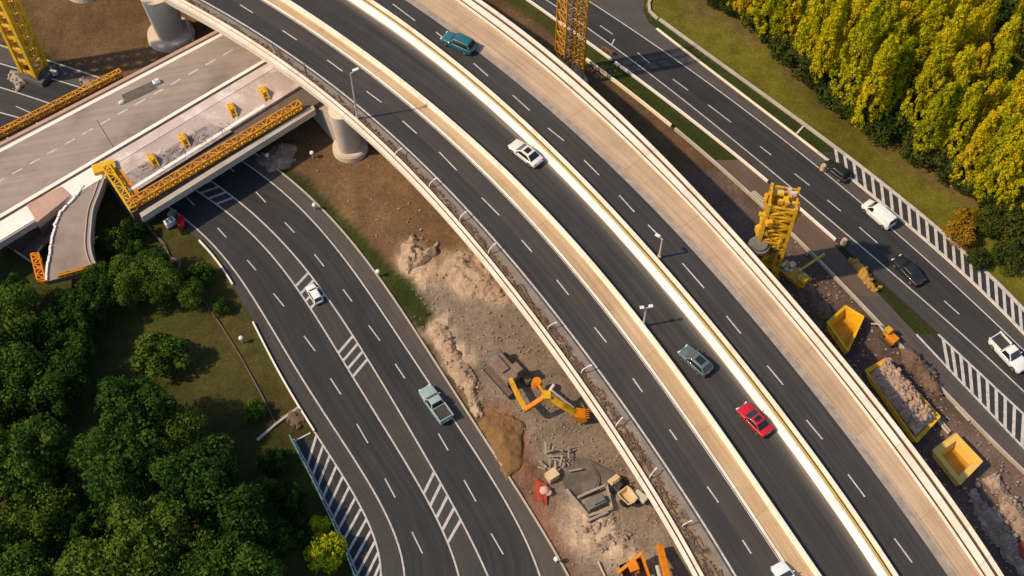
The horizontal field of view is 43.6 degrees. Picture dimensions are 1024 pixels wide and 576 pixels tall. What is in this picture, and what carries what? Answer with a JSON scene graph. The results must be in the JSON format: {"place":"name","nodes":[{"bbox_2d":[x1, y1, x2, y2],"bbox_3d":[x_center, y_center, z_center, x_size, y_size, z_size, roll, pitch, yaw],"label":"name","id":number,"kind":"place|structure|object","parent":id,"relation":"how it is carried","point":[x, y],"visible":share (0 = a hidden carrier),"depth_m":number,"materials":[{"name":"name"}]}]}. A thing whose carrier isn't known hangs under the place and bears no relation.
{"place":"outdoors","nodes":[
{"label":"outdoors","id":0,"kind":"place"},
{"bbox_2d":[0,45,568,575],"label":"road","id":1,"kind":"structure","parent":0,"point":[356,363],"depth_m":171.23,"materials":[{"name":"asphalt"}]},
{"bbox_2d":[293,432,381,575],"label":"hatched area","id":2,"kind":"object","parent":1,"relation":"on","point":[347,514],"visible":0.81,"depth_m":160.91,"materials":[{"name":"paint"}]},
{"bbox_2d":[419,384,453,424],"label":"pickup truck","id":3,"kind":"object","parent":1,"relation":"on","point":[435,404],"visible":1,"depth_m":167.15,"materials":[{"name":"grey metal"}]},
{"bbox_2d":[0,0,1023,575],"bbox_3d":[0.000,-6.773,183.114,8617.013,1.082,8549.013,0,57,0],"label":"ground","id":4,"kind":"structure","parent":0,"point":[212,380],"depth_m":178.41,"materials":[{"name":"soil"}]},
{"bbox_2d":[0,503,44,575],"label":"broadleaf tree","id":5,"kind":"object","parent":4,"relation":"on","point":[12,517],"visible":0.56,"depth_m":150.70,"materials":[{"name":"green plant"}]},
{"bbox_2d":[0,281,50,351],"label":"broadleaf tree","id":6,"kind":"object","parent":4,"relation":"on","point":[22,320],"visible":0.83,"depth_m":165.96,"materials":[{"name":"green plant"}]},
{"bbox_2d":[0,0,57,86],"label":"crane mast","id":7,"kind":"object","parent":4,"relation":"on","point":[32,69],"visible":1,"depth_m":194.55,"materials":[{"name":"yellow metal"}]},
{"bbox_2d":[7,224,50,262],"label":"embankment","id":8,"kind":"structure","parent":4,"relation":"on","point":[28,244],"depth_m":180.76,"materials":[{"name":"concrete"}]},
{"bbox_2d":[0,340,64,428],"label":"broadleaf tree","id":9,"kind":"object","parent":4,"relation":"on","point":[16,399],"visible":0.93,"depth_m":160.61,"materials":[{"name":"green plant"}]},
{"bbox_2d":[0,538,74,575],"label":"broadleaf tree","id":10,"kind":"object","parent":4,"relation":"on","point":[40,560],"visible":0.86,"depth_m":147.18,"materials":[{"name":"green plant"}]},
{"bbox_2d":[0,411,78,508],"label":"broadleaf tree","id":11,"kind":"object","parent":4,"relation":"on","point":[23,460],"visible":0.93,"depth_m":152.97,"materials":[{"name":"green plant"}]},
{"bbox_2d":[27,187,70,244],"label":"abutment block","id":12,"kind":"structure","parent":4,"relation":"on","point":[44,210],"depth_m":179.39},
{"bbox_2d":[13,478,86,554],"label":"broadleaf tree","id":13,"kind":"object","parent":4,"relation":"on","point":[46,518],"visible":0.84,"depth_m":152.38,"materials":[{"name":"green plant"}]},
{"bbox_2d":[26,305,73,354],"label":"broadleaf tree","id":14,"kind":"object","parent":4,"relation":"on","point":[51,322],"visible":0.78,"depth_m":167.21,"materials":[{"name":"green plant"}]},
{"bbox_2d":[19,339,91,418],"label":"broadleaf tree","id":15,"kind":"object","parent":4,"relation":"on","point":[73,372],"visible":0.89,"depth_m":162.74,"materials":[{"name":"green plant"}]},
{"bbox_2d":[50,319,100,357],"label":"broadleaf tree","id":16,"kind":"object","parent":4,"relation":"on","point":[73,333],"visible":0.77,"depth_m":168.39,"materials":[{"name":"green plant"}]},
{"bbox_2d":[45,180,106,284],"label":"ramp","id":17,"kind":"structure","parent":4,"relation":"on","point":[71,245],"depth_m":177.53,"materials":[{"name":"concrete"}]},
{"bbox_2d":[61,293,108,339],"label":"broadleaf tree","id":18,"kind":"object","parent":4,"relation":"on","point":[79,314],"visible":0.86,"depth_m":170.25,"materials":[{"name":"green plant"}]},
{"bbox_2d":[62,501,113,557],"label":"broadleaf tree","id":19,"kind":"object","parent":4,"relation":"on","point":[80,525],"visible":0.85,"depth_m":153.53,"materials":[{"name":"green plant"}]},
{"bbox_2d":[53,528,152,575],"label":"broadleaf tree","id":20,"kind":"object","parent":4,"relation":"on","point":[100,562],"visible":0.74,"depth_m":145.81,"materials":[{"name":"green plant"}]},
{"bbox_2d":[75,260,132,310],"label":"broadleaf tree","id":21,"kind":"object","parent":4,"relation":"on","point":[98,281],"visible":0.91,"depth_m":171.57,"materials":[{"name":"green plant"}]},
{"bbox_2d":[94,227,127,258],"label":"shrub","id":22,"kind":"object","parent":4,"relation":"on","point":[104,242],"visible":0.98,"depth_m":180.23,"materials":[{"name":"green plant"}]},
{"bbox_2d":[65,422,182,515],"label":"broadleaf tree","id":23,"kind":"object","parent":4,"relation":"on","point":[114,470],"visible":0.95,"depth_m":151.59,"materials":[{"name":"green plant"}]},
{"bbox_2d":[106,254,155,309],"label":"broadleaf tree","id":24,"kind":"object","parent":4,"relation":"on","point":[136,269],"visible":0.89,"depth_m":172.65,"materials":[{"name":"green plant"}]},
{"bbox_2d":[94,374,177,462],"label":"broadleaf tree","id":25,"kind":"object","parent":4,"relation":"on","point":[121,400],"visible":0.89,"depth_m":156.25,"materials":[{"name":"green plant"}]},
{"bbox_2d":[104,491,200,575],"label":"broadleaf tree","id":26,"kind":"object","parent":4,"relation":"on","point":[153,518],"visible":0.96,"depth_m":147.10,"materials":[{"name":"green plant"}]},
{"bbox_2d":[127,330,190,380],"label":"round bush","id":27,"kind":"object","parent":4,"relation":"on","point":[149,344],"visible":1,"depth_m":168.84,"materials":[{"name":"green plant"}]},
{"bbox_2d":[139,257,183,308],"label":"broadleaf tree","id":28,"kind":"object","parent":4,"relation":"on","point":[160,285],"visible":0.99,"depth_m":173.00,"materials":[{"name":"green plant"}]},
{"bbox_2d":[0,31,335,248],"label":"cross bridge","id":29,"kind":"structure","parent":4,"relation":"on","point":[205,80],"depth_m":187.19,"materials":[{"name":"concrete"}]},
{"bbox_2d":[0,68,123,140],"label":"edge formwork","id":30,"kind":"object","parent":29,"relation":"attached to","point":[41,114],"visible":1,"depth_m":189.08,"materials":[{"name":"yellow metal"}]},
{"bbox_2d":[91,159,144,212],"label":"end formwork","id":31,"kind":"object","parent":29,"relation":"on","point":[108,168],"visible":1,"depth_m":181.61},
{"bbox_2d":[128,100,302,208],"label":"edge formwork","id":32,"kind":"object","parent":29,"relation":"attached to","point":[201,164],"visible":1,"depth_m":183.56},
{"bbox_2d":[141,0,194,52],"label":"bridge pier","id":33,"kind":"structure","parent":4,"relation":"on","point":[168,31],"depth_m":202.15,"materials":[{"name":"concrete"}]},
{"bbox_2d":[150,402,211,456],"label":"broadleaf tree","id":34,"kind":"object","parent":4,"relation":"on","point":[184,429],"visible":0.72,"depth_m":158.52,"materials":[{"name":"green plant"}]},
{"bbox_2d":[172,276,206,309],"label":"broadleaf tree","id":35,"kind":"object","parent":4,"relation":"on","point":[187,292],"visible":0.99,"depth_m":173.90,"materials":[{"name":"green plant"}]},
{"bbox_2d":[153,542,225,575],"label":"broadleaf tree","id":36,"kind":"object","parent":4,"relation":"on","point":[188,567],"visible":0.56,"depth_m":147.57,"materials":[{"name":"green plant"}]},
{"bbox_2d":[146,432,243,525],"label":"broadleaf tree","id":37,"kind":"object","parent":4,"relation":"on","point":[194,473],"visible":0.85,"depth_m":151.43,"materials":[{"name":"green plant"}]},
{"bbox_2d":[188,481,278,553],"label":"broadleaf tree","id":38,"kind":"object","parent":4,"relation":"on","point":[236,520],"visible":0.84,"depth_m":150.14,"materials":[{"name":"green plant"}]},
{"bbox_2d":[189,528,286,575],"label":"broadleaf tree","id":39,"kind":"object","parent":4,"relation":"on","point":[242,559],"visible":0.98,"depth_m":146.81,"materials":[{"name":"green plant"}]},
{"bbox_2d":[257,445,290,476],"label":"shrub","id":40,"kind":"object","parent":4,"relation":"on","point":[278,459],"visible":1,"depth_m":162.34,"materials":[{"name":"green plant"}]},
{"bbox_2d":[256,142,297,171],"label":"rock slope","id":41,"kind":"structure","parent":4,"relation":"on","point":[281,155],"depth_m":190.97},
{"bbox_2d":[258,517,296,555],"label":"shrub","id":42,"kind":"object","parent":4,"relation":"on","point":[278,544],"visible":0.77,"depth_m":156.30,"materials":[{"name":"green plant"}]},
{"bbox_2d":[270,481,306,516],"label":"shrub","id":43,"kind":"object","parent":4,"relation":"on","point":[285,502],"visible":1,"depth_m":159.37,"materials":[{"name":"green plant"}]},
{"bbox_2d":[286,511,317,549],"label":"shrub","id":44,"kind":"object","parent":4,"relation":"on","point":[301,537],"visible":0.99,"depth_m":157.08,"materials":[{"name":"green plant"}]},
{"bbox_2d":[303,531,348,574],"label":"lime bush","id":45,"kind":"object","parent":4,"relation":"on","point":[321,550],"visible":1,"depth_m":154.94,"materials":[{"name":"green plant"}]},
{"bbox_2d":[328,108,367,162],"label":"bridge pier","id":46,"kind":"structure","parent":4,"relation":"on","point":[350,144],"depth_m":189.29,"materials":[{"name":"concrete"}]},
{"bbox_2d":[163,0,1003,575],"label":"viaduct","id":47,"kind":"object","parent":46,"relation":"on","point":[831,474],"visible":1,"depth_m":165.36,"materials":[{"name":"concrete"}]},
{"bbox_2d":[187,0,722,575],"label":"parapet","id":48,"kind":"object","parent":47,"relation":"on","point":[553,332],"visible":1,"depth_m":162.40,"materials":[{"name":"concrete"}]},
{"bbox_2d":[678,344,713,376],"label":"car","id":49,"kind":"object","parent":47,"relation":"on","point":[698,363],"visible":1,"depth_m":158.24,"materials":[{"name":"metal"}]},
{"bbox_2d":[736,401,773,437],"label":"car","id":50,"kind":"object","parent":47,"relation":"on","point":[755,420],"visible":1,"depth_m":154.00,"materials":[{"name":"red metal"}]},
{"bbox_2d":[398,234,439,274],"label":"sand heap","id":51,"kind":"object","parent":4,"relation":"on","point":[413,255],"visible":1,"depth_m":181.11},
{"bbox_2d":[432,321,483,417],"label":"sand heap","id":52,"kind":"object","parent":4,"relation":"on","point":[462,374],"visible":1,"depth_m":171.59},
{"bbox_2d":[438,249,511,303],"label":"sand heap","id":53,"kind":"object","parent":4,"relation":"on","point":[462,270],"visible":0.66,"depth_m":178.94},
{"bbox_2d":[478,413,524,480],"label":"sand heap","id":54,"kind":"object","parent":4,"relation":"on","point":[503,433],"visible":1,"depth_m":165.69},
{"bbox_2d":[483,348,588,422],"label":"excavator","id":55,"kind":"object","parent":4,"relation":"on","point":[506,368],"visible":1,"depth_m":168.31,"materials":[{"name":"metal"}]},
{"bbox_2d":[555,0,588,83],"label":"crane mast","id":56,"kind":"object","parent":4,"relation":"on","point":[575,67],"visible":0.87,"depth_m":192.12,"materials":[{"name":"yellow metal"}]},
{"bbox_2d":[563,458,627,522],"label":"piling base","id":57,"kind":"object","parent":4,"relation":"on","point":[589,478],"visible":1,"depth_m":162.25,"materials":[{"name":"grey concrete"}]},
{"bbox_2d":[580,512,636,552],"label":"rubble heap","id":58,"kind":"object","parent":4,"relation":"on","point":[606,542],"visible":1,"depth_m":158.69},
{"bbox_2d":[316,141,1023,575],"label":"loose stones","id":59,"kind":"object","parent":4,"relation":"on","point":[618,455],"visible":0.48,"depth_m":168.72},
{"bbox_2d":[753,0,790,37],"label":"golden tree","id":60,"kind":"object","parent":4,"relation":"on","point":[765,10],"visible":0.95,"depth_m":199.07,"materials":[{"name":"plant"}]},
{"bbox_2d":[748,182,801,280],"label":"drilling rig","id":61,"kind":"object","parent":4,"relation":"on","point":[767,244],"visible":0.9,"depth_m":167.42,"materials":[{"name":"yellow metal"}]},
{"bbox_2d":[770,0,804,42],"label":"golden tree","id":62,"kind":"object","parent":4,"relation":"on","point":[793,12],"visible":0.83,"depth_m":198.05,"materials":[{"name":"plant"}]},
{"bbox_2d":[779,253,824,287],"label":"pump skid","id":63,"kind":"object","parent":4,"relation":"on","point":[791,272],"visible":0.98,"depth_m":178.96,"materials":[{"name":"metal"}]},
{"bbox_2d":[792,0,830,68],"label":"golden tree","id":64,"kind":"object","parent":4,"relation":"on","point":[810,25],"visible":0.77,"depth_m":192.83,"materials":[{"name":"plant"}]},
{"bbox_2d":[792,281,835,320],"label":"spoil heap","id":65,"kind":"object","parent":4,"relation":"on","point":[811,300],"visible":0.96,"depth_m":177.12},
{"bbox_2d":[809,0,847,85],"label":"golden tree","id":66,"kind":"object","parent":4,"relation":"on","point":[835,30],"visible":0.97,"depth_m":190.95,"materials":[{"name":"plant"}]},
{"bbox_2d":[647,0,1023,311],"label":"verge edging","id":67,"kind":"object","parent":4,"relation":"on","point":[752,86],"visible":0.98,"depth_m":196.73,"materials":[{"name":"concrete"}]},
{"bbox_2d":[826,305,863,354],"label":"skip","id":68,"kind":"object","parent":4,"relation":"on","point":[844,324],"visible":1,"depth_m":174.40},
{"bbox_2d":[674,127,1023,474],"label":"retaining kerb","id":69,"kind":"structure","parent":4,"relation":"on","point":[992,441],"depth_m":178.83,"materials":[{"name":"concrete"}]},
{"bbox_2d":[829,2,881,108],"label":"golden tree","id":70,"kind":"object","parent":4,"relation":"on","point":[860,41],"visible":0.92,"depth_m":186.67,"materials":[{"name":"yellow plant"}]},
{"bbox_2d":[851,33,899,129],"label":"golden tree","id":71,"kind":"object","parent":4,"relation":"on","point":[891,44],"visible":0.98,"depth_m":185.90,"materials":[{"name":"yellow plant"}]},
{"bbox_2d":[857,3,900,87],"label":"golden tree","id":72,"kind":"object","parent":4,"relation":"on","point":[891,17],"visible":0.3,"depth_m":185.79,"materials":[{"name":"plant"}]},
{"bbox_2d":[864,107,908,145],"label":"undergrowth tree","id":73,"kind":"object","parent":4,"relation":"on","point":[890,122],"visible":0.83,"depth_m":190.44,"materials":[{"name":"green plant"}]},
{"bbox_2d":[876,35,917,112],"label":"golden tree","id":74,"kind":"object","parent":4,"relation":"on","point":[906,60],"visible":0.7,"depth_m":185.51,"materials":[{"name":"green plant"}]},
{"bbox_2d":[865,359,940,442],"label":"skip","id":75,"kind":"object","parent":4,"relation":"on","point":[905,428],"visible":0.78,"depth_m":166.88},
{"bbox_2d":[868,357,935,435],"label":"rubble load","id":76,"kind":"object","parent":75,"relation":"in","point":[903,397],"visible":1,"depth_m":166.57},
{"bbox_2d":[894,27,930,101],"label":"golden tree","id":77,"kind":"object","parent":4,"relation":"on","point":[923,41],"visible":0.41,"depth_m":186.56,"materials":[{"name":"plant"}]},
{"bbox_2d":[898,126,943,167],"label":"undergrowth tree","id":78,"kind":"object","parent":4,"relation":"on","point":[907,149],"visible":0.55,"depth_m":188.98,"materials":[{"name":"green plant"}]},
{"bbox_2d":[900,348,942,396],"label":"spoil heap","id":79,"kind":"object","parent":4,"relation":"on","point":[912,361],"visible":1,"depth_m":170.59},
{"bbox_2d":[897,42,947,127],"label":"golden tree","id":80,"kind":"object","parent":4,"relation":"on","point":[929,71],"visible":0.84,"depth_m":184.65,"materials":[{"name":"yellow plant"}]},
{"bbox_2d":[911,0,950,65],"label":"golden tree","id":81,"kind":"object","parent":4,"relation":"on","point":[940,13],"visible":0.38,"depth_m":186.76,"materials":[{"name":"plant"}]},
{"bbox_2d":[912,81,958,159],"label":"golden tree","id":82,"kind":"object","parent":4,"relation":"on","point":[941,123],"visible":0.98,"depth_m":183.20,"materials":[{"name":"plant"}]},
{"bbox_2d":[911,4,968,107],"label":"golden tree","id":83,"kind":"object","parent":4,"relation":"on","point":[958,24],"visible":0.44,"depth_m":182.32,"materials":[{"name":"plant"}]},
{"bbox_2d":[921,43,976,124],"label":"golden tree","id":84,"kind":"object","parent":4,"relation":"on","point":[962,65],"visible":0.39,"depth_m":180.85,"materials":[{"name":"plant"}]},
{"bbox_2d":[932,433,982,485],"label":"skip","id":85,"kind":"object","parent":4,"relation":"on","point":[958,459],"visible":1,"depth_m":163.51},
{"bbox_2d":[942,217,977,250],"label":"autumn bush","id":86,"kind":"object","parent":4,"relation":"on","point":[968,237],"visible":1,"depth_m":181.22,"materials":[{"name":"orange plant"}]},
{"bbox_2d":[938,7,982,91],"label":"golden tree","id":87,"kind":"object","parent":4,"relation":"on","point":[973,27],"visible":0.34,"depth_m":184.15,"materials":[{"name":"plant"}]},
{"bbox_2d":[936,80,985,160],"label":"golden tree","id":88,"kind":"object","parent":4,"relation":"on","point":[971,105],"visible":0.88,"depth_m":181.79,"materials":[{"name":"plant"}]},
{"bbox_2d":[948,109,999,187],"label":"golden tree","id":89,"kind":"object","parent":4,"relation":"on","point":[988,124],"visible":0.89,"depth_m":179.89,"materials":[{"name":"plant"}]},
{"bbox_2d":[956,78,1003,151],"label":"golden tree","id":90,"kind":"object","parent":4,"relation":"on","point":[992,95],"visible":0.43,"depth_m":181.37,"materials":[{"name":"plant"}]},
{"bbox_2d":[960,39,1013,123],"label":"golden tree","id":91,"kind":"object","parent":4,"relation":"on","point":[997,67],"visible":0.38,"depth_m":180.64,"materials":[{"name":"plant"}]},
{"bbox_2d":[973,0,1001,49],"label":"golden tree","id":92,"kind":"object","parent":4,"relation":"on","point":[990,12],"visible":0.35,"depth_m":187.02,"materials":[{"name":"plant"}]},
{"bbox_2d":[963,482,1023,575],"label":"spoil heap","id":93,"kind":"object","parent":4,"relation":"on","point":[995,527],"visible":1,"depth_m":158.75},
{"bbox_2d":[974,202,1013,236],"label":"undergrowth tree","id":94,"kind":"object","parent":4,"relation":"on","point":[991,217],"visible":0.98,"depth_m":181.62,"materials":[{"name":"green plant"}]},
{"bbox_2d":[965,112,1023,200],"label":"golden tree","id":95,"kind":"object","parent":4,"relation":"on","point":[1011,123],"visible":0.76,"depth_m":178.29,"materials":[{"name":"plant"}]},
{"bbox_2d":[969,14,1021,99],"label":"golden tree","id":96,"kind":"object","parent":4,"relation":"on","point":[1011,28],"visible":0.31,"depth_m":181.63,"materials":[{"name":"plant"}]},
{"bbox_2d":[972,119,1023,203],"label":"golden tree","id":97,"kind":"object","parent":4,"relation":"on","point":[1017,159],"visible":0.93,"depth_m":177.54,"materials":[{"name":"plant"}]},
{"bbox_2d":[982,473,1023,541],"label":"spoil heap","id":98,"kind":"object","parent":4,"relation":"on","point":[1012,511],"visible":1,"depth_m":160.38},
{"bbox_2d":[991,240,1023,274],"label":"undergrowth tree","id":99,"kind":"object","parent":4,"relation":"on","point":[1010,255],"visible":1,"depth_m":178.75,"materials":[{"name":"green plant"}]},
{"bbox_2d":[994,209,1023,247],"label":"undergrowth tree","id":100,"kind":"object","parent":4,"relation":"on","point":[1017,228],"visible":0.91,"depth_m":180.28,"materials":[{"name":"green plant"}]},
{"bbox_2d":[592,0,665,39],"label":"side road","id":101,"kind":"structure","parent":0,"point":[631,13],"depth_m":207.75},
{"bbox_2d":[531,0,1023,412],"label":"road","id":102,"kind":"structure","parent":0,"point":[957,309],"depth_m":188.24,"materials":[{"name":"asphalt"}]},
{"bbox_2d":[614,61,767,182],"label":"crash barrier","id":103,"kind":"object","parent":102,"relation":"on","point":[737,156],"visible":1,"depth_m":194.88,"materials":[{"name":"white concrete"}]},
{"bbox_2d":[861,199,896,229],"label":"van","id":104,"kind":"object","parent":102,"relation":"on","point":[882,215],"visible":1,"depth_m":183.76,"materials":[{"name":"white metal"}]},
{"bbox_2d":[891,254,925,286],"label":"car","id":105,"kind":"object","parent":102,"relation":"on","point":[909,271],"visible":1,"depth_m":178.82,"materials":[{"name":"black metal"}]},
{"bbox_2d":[796,126,1023,333],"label":"hatched area","id":106,"kind":"object","parent":102,"relation":"on","point":[986,285],"visible":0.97,"depth_m":183.83,"materials":[{"name":"paint"}]},
{"bbox_2d":[916,334,1023,448],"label":"hatched area","id":107,"kind":"object","parent":102,"relation":"on","point":[1002,409],"visible":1,"depth_m":170.24,"materials":[{"name":"paint"}]},
{"bbox_2d":[988,331,1023,373],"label":"pickup truck","id":108,"kind":"object","parent":102,"relation":"on","point":[1005,349],"visible":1,"depth_m":171.47,"materials":[{"name":"white metal"}]},
{"bbox_2d":[715,160,1023,467],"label":"path","id":109,"kind":"structure","parent":0,"point":[815,239],"depth_m":177.18,"materials":[{"name":"asphalt"}]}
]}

